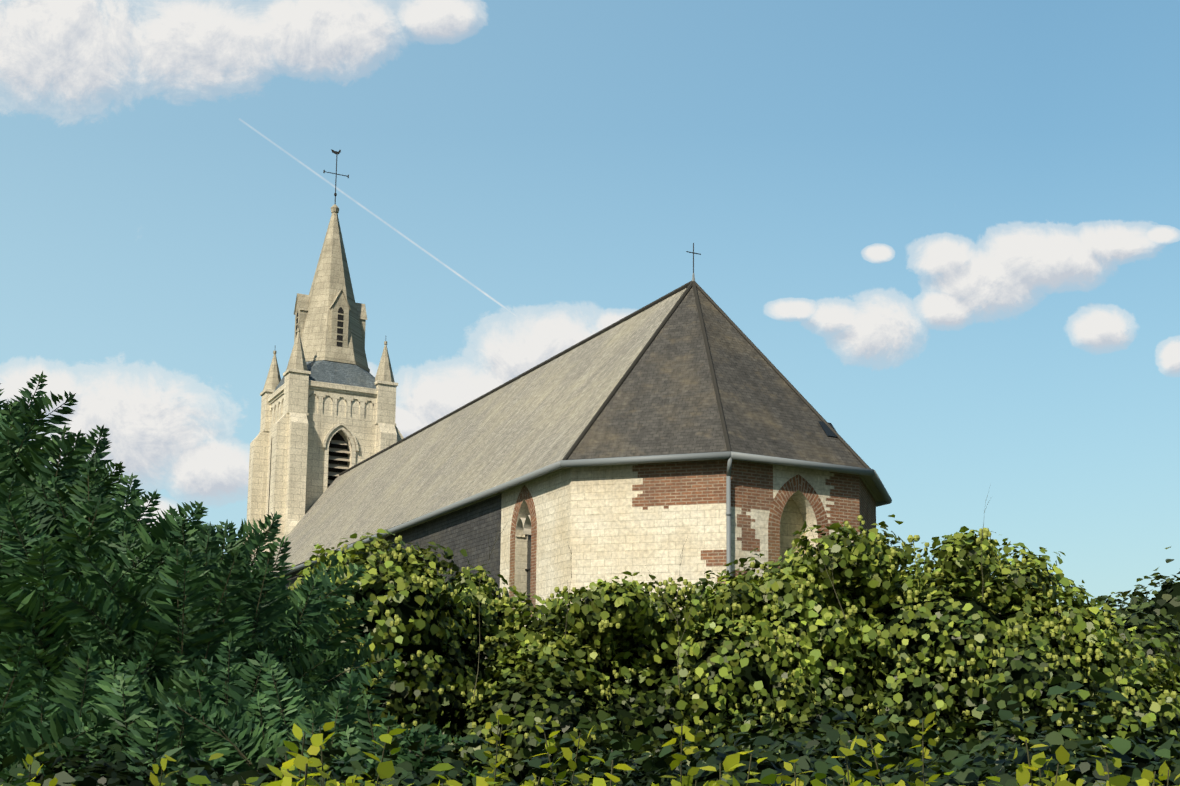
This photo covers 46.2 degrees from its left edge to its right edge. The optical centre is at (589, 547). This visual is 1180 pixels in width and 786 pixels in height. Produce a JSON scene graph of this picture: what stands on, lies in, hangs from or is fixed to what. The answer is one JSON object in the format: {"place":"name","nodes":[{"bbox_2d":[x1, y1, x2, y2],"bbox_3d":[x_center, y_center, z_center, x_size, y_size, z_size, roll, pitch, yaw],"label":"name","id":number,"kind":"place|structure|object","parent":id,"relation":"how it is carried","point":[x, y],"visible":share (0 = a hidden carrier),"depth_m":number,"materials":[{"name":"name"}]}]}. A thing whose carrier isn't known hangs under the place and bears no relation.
{"place":"outdoors","nodes":[
{"label":"outdoors","id":0,"kind":"place"},
{"bbox_2d":[0,0,1179,608],"label":"sky","id":1,"kind":"structure","parent":0,"point":[952,227],"materials":[{"name":"blue"}]},
{"bbox_2d":[274,514,1179,785],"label":"hedge","id":2,"kind":"object","parent":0,"point":[855,560],"depth_m":15.72,"materials":[{"name":"green plant"}]},
{"bbox_2d":[379,488,989,698],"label":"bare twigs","id":3,"kind":"object","parent":2,"relation":"on","point":[665,598],"visible":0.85,"depth_m":15.48,"materials":[{"name":"brown plant"}]},
{"bbox_3d":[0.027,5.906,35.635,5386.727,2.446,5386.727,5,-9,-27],"label":"ground","id":4,"kind":"structure","parent":0,"visible":0},
{"bbox_2d":[0,381,467,783],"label":"branches","id":5,"kind":"object","parent":4,"relation":"on","point":[235,747],"depth_m":10.95,"materials":[{"name":"green plant"}]},
{"bbox_2d":[0,371,481,785],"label":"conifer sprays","id":6,"kind":"object","parent":5,"relation":"attached to","point":[54,540],"visible":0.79,"depth_m":10.96,"materials":[{"name":"green plant"}]},
{"bbox_2d":[243,149,403,560],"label":"tower","id":7,"kind":"structure","parent":4,"relation":"on","point":[328,405],"depth_m":58.35,"materials":[{"name":"stone"}]},
{"bbox_2d":[275,459,878,625],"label":"church walls","id":8,"kind":"structure","parent":4,"relation":"on","point":[607,523],"depth_m":28.55,"materials":[{"name":"beige brick"}]},
{"bbox_2d":[251,281,884,573],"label":"roof","id":9,"kind":"structure","parent":8,"relation":"on","point":[688,368],"depth_m":31.90,"materials":[{"name":"grey tile"}]},
{"bbox_2d":[686,243,700,280],"bbox_3d":[2.462,-6.761,32.926,0.400,1.000,0.087,5,-9,-27],"label":"cross","id":10,"kind":"object","parent":9,"relation":"on","point":[693,277],"visible":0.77,"depth_m":32.91,"materials":[{"name":"metal"}]},
{"bbox_2d":[275,451,891,584],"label":"gutters","id":11,"kind":"object","parent":8,"relation":"attached to","point":[871,473],"visible":0.69,"depth_m":28.43,"materials":[{"name":"metal"}]},
{"bbox_2d":[0,546,1179,785],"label":"hedge and far trees","id":12,"kind":"object","parent":4,"relation":"on","point":[970,768],"visible":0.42,"depth_m":7.82,"materials":[{"name":"green plant"}]},
{"bbox_2d":[1,709,1179,785],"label":"leaves","id":13,"kind":"object","parent":4,"relation":"on","point":[386,769],"visible":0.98,"depth_m":3.70,"materials":[{"name":"green plant"}]},
{"bbox_2d":[29,715,1168,785],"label":"stems","id":14,"kind":"object","parent":4,"relation":"on","point":[497,747],"visible":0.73,"depth_m":3.75,"materials":[{"name":"green"}]}
]}

